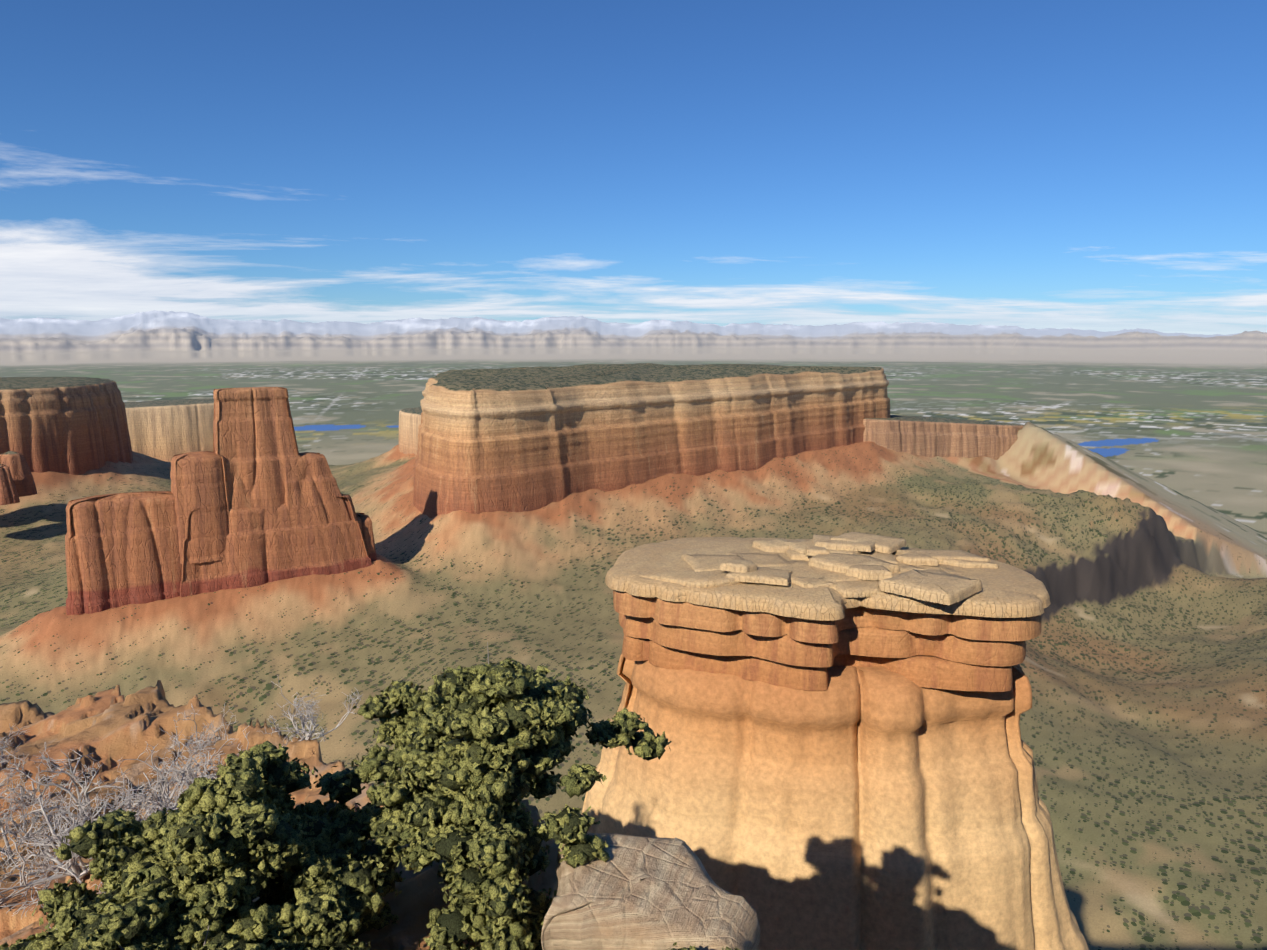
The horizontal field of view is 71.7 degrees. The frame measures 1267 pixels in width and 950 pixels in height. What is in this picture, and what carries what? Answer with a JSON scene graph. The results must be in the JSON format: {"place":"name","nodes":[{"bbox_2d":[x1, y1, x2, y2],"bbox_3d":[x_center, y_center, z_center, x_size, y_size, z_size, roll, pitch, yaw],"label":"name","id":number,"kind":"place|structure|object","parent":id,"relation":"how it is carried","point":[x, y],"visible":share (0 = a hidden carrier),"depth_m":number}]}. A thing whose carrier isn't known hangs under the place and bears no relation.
{"place":"outdoors","nodes":[
{"label":"outdoors","id":0,"kind":"place"},
{"bbox_2d":[213,387,304,529],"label":"rock spire","id":1,"kind":"structure","parent":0,"point":[255,442],"depth_m":729.90},
{"bbox_2d":[0,310,1266,949],"bbox_3d":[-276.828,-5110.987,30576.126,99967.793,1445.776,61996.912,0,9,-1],"label":"terrain","id":2,"kind":"structure","parent":0,"point":[1114,498],"depth_m":963.42},
{"bbox_2d":[0,464,19,504],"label":"butte","id":3,"kind":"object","parent":2,"relation":"on","point":[8,493],"depth_m":1039.05},
{"bbox_2d":[0,451,36,496],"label":"butte","id":4,"kind":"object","parent":2,"relation":"on","point":[15,462],"depth_m":1089.88},
{"bbox_2d":[0,377,132,474],"bbox_3d":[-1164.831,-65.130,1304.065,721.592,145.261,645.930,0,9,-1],"label":"mesa","id":5,"kind":"structure","parent":2,"relation":"on","point":[74,425],"depth_m":1273.38},
{"bbox_2d":[124,398,213,461],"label":"cliff","id":6,"kind":"structure","parent":2,"relation":"on","point":[165,430],"depth_m":1944.71},
{"bbox_2d":[0,675,362,929],"bbox_3d":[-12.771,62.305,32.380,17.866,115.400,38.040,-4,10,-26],"label":"dead brush","id":7,"kind":"object","parent":2,"relation":"on","point":[78,873],"visible":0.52,"depth_m":28.75},
{"bbox_2d":[0,741,406,949],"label":"juniper","id":8,"kind":"object","parent":2,"relation":"on","point":[200,803],"depth_m":14.05},
{"bbox_2d":[180,494,371,597],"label":"monument base","id":9,"kind":"object","parent":2,"relation":"on","point":[291,544],"visible":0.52,"depth_m":738.74},
{"bbox_2d":[65,491,181,614],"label":"monument shoulder","id":10,"kind":"object","parent":9,"relation":"attached to","point":[121,549],"visible":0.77,"depth_m":684.53},
{"bbox_2d":[170,451,229,563],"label":"rock pillar","id":11,"kind":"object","parent":9,"relation":"attached to","point":[199,483],"visible":0.75,"depth_m":707.08},
{"bbox_2d":[284,452,350,525],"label":"rock buttress","id":12,"kind":"object","parent":9,"relation":"attached to","point":[317,492],"visible":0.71,"depth_m":754.86},
{"bbox_2d":[356,513,376,560],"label":"rock slab","id":13,"kind":"object","parent":2,"relation":"on","point":[365,522],"visible":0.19,"depth_m":785.88},
{"bbox_2d":[399,407,422,454],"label":"mesa","id":14,"kind":"structure","parent":2,"relation":"on","point":[409,421],"depth_m":1658.24},
{"bbox_2d":[353,680,529,818],"bbox_3d":[-4.345,6.831,20.881,4.388,4.032,4.570,0,9,-1],"label":"juniper","id":15,"kind":"object","parent":2,"relation":"on","point":[403,722],"depth_m":20.44},
{"bbox_2d":[351,642,671,949],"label":"juniper","id":16,"kind":"object","parent":2,"relation":"on","point":[493,886],"depth_m":15.55},
{"bbox_2d":[541,832,760,949],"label":"ledge rock","id":17,"kind":"object","parent":2,"relation":"on","point":[641,893],"visible":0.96,"depth_m":14.45},
{"bbox_2d":[413,363,890,517],"bbox_3d":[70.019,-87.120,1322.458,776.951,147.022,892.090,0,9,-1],"label":"mesa","id":18,"kind":"structure","parent":2,"relation":"on","point":[520,439],"depth_m":1042.59},
{"bbox_2d":[666,942,739,949],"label":"juniper","id":19,"kind":"object","parent":2,"relation":"on","point":[693,947],"visible":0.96,"depth_m":13.36},
{"bbox_2d":[581,653,1088,949],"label":"rock pillar","id":20,"kind":"structure","parent":2,"relation":"on","point":[867,808],"depth_m":53.48},
{"bbox_2d":[622,634,1012,691],"bbox_3d":[11.615,10.929,59.921,24.771,1.732,15.805,0,9,-1],"label":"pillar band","id":21,"kind":"object","parent":20,"relation":"on","point":[926,671],"visible":0.19,"depth_m":53.42},
{"bbox_2d":[619,613,1025,666],"bbox_3d":[11.989,9.171,59.575,25.994,1.952,16.194,0,9,-1],"label":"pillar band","id":22,"kind":"object","parent":21,"relation":"on","point":[859,641],"visible":0.29,"depth_m":53.41},
{"bbox_2d":[613,590,1041,643],"bbox_3d":[12.145,7.630,59.463,27.046,1.672,17.507,0,9,-1],"label":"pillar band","id":23,"kind":"object","parent":22,"relation":"on","point":[691,615],"visible":0.23,"depth_m":52.58},
{"bbox_2d":[605,537,1050,620],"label":"caprock","id":24,"kind":"structure","parent":23,"relation":"on","point":[1008,591],"depth_m":53.26},
{"bbox_2d":[640,569,749,587],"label":"slab","id":25,"kind":"structure","parent":24,"relation":"on","point":[701,579],"depth_m":54.93},
{"bbox_2d":[681,555,757,571],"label":"slab","id":26,"kind":"structure","parent":24,"relation":"on","point":[698,563],"depth_m":58.76},
{"bbox_2d":[725,567,791,585],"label":"slab","id":27,"kind":"structure","parent":24,"relation":"on","point":[764,575],"depth_m":54.15},
{"bbox_2d":[720,560,756,572],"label":"slab","id":28,"kind":"structure","parent":27,"relation":"on","point":[744,566],"depth_m":55.24},
{"bbox_2d":[727,552,793,566],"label":"slab","id":29,"kind":"structure","parent":24,"relation":"on","point":[761,560],"depth_m":59.46},
{"bbox_2d":[752,539,788,552],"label":"slab","id":30,"kind":"structure","parent":24,"relation":"on","point":[775,545],"depth_m":62.38},
{"bbox_2d":[785,549,812,560],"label":"slab","id":31,"kind":"structure","parent":24,"relation":"on","point":[792,554],"depth_m":59.89},
{"bbox_2d":[805,546,829,555],"bbox_3d":[12.481,5.149,59.569,1.603,0.469,1.568,1,9,7],"label":"slab","id":32,"kind":"object","parent":31,"relation":"on","point":[812,550],"depth_m":58.95},
{"bbox_2d":[765,561,860,581],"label":"slab","id":33,"kind":"structure","parent":24,"relation":"on","point":[800,569],"depth_m":55.87},
{"bbox_2d":[790,577,837,587],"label":"slab","id":34,"kind":"structure","parent":24,"relation":"on","point":[805,582],"depth_m":53.80},
{"bbox_2d":[781,539,865,554],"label":"slab","id":35,"kind":"structure","parent":24,"relation":"on","point":[799,546],"depth_m":61.45},
{"bbox_2d":[808,553,898,573],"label":"slab","id":36,"kind":"structure","parent":24,"relation":"on","point":[839,562],"depth_m":56.82},
{"bbox_2d":[831,572,900,597],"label":"slab","id":37,"kind":"structure","parent":24,"relation":"on","point":[857,588],"depth_m":52.94},
{"bbox_2d":[846,565,892,580],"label":"slab","id":38,"kind":"structure","parent":37,"relation":"on","point":[870,572],"depth_m":54.49},
{"bbox_2d":[877,569,981,604],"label":"slab","id":39,"kind":"structure","parent":37,"relation":"on","point":[943,589],"depth_m":51.75},
{"bbox_2d":[860,551,899,563],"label":"slab","id":40,"kind":"structure","parent":24,"relation":"on","point":[890,558],"depth_m":59.80},
{"bbox_2d":[830,532,905,553],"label":"slab","id":41,"kind":"structure","parent":40,"relation":"on","point":[886,544],"depth_m":62.11},
{"bbox_2d":[895,564,924,571],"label":"slab","id":42,"kind":"structure","parent":24,"relation":"on","point":[904,567],"depth_m":57.23},
{"bbox_2d":[896,553,938,565],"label":"slab","id":43,"kind":"structure","parent":24,"relation":"on","point":[915,559],"depth_m":58.34},
{"bbox_2d":[899,569,950,574],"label":"slab","id":44,"kind":"structure","parent":24,"relation":"on","point":[938,571],"depth_m":56.01},
{"bbox_2d":[893,555,963,572],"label":"slab","id":45,"kind":"structure","parent":24,"relation":"on","point":[940,567],"depth_m":57.78},
{"bbox_2d":[905,596,961,604],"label":"slab","id":46,"kind":"structure","parent":24,"relation":"on","point":[919,602],"depth_m":51.41},
{"bbox_2d":[893,549,990,563],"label":"slab","id":47,"kind":"structure","parent":24,"relation":"on","point":[940,555],"depth_m":60.06},
{"bbox_2d":[942,559,998,567],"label":"slab","id":48,"kind":"structure","parent":24,"relation":"on","point":[968,563],"depth_m":58.34},
{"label":"slab","id":49,"kind":"object","parent":24,"relation":"on","visible":0},
{"bbox_2d":[813,535,877,551],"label":"slab","id":50,"kind":"structure","parent":49,"relation":"on","point":[825,541],"depth_m":60.72},
{"bbox_2d":[863,415,1023,459],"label":"cliff","id":51,"kind":"structure","parent":2,"relation":"on","point":[931,437],"depth_m":1519.64},
{"bbox_2d":[0,0,1266,334],"label":"sky","id":52,"kind":"structure","parent":0,"point":[1098,165]}
]}

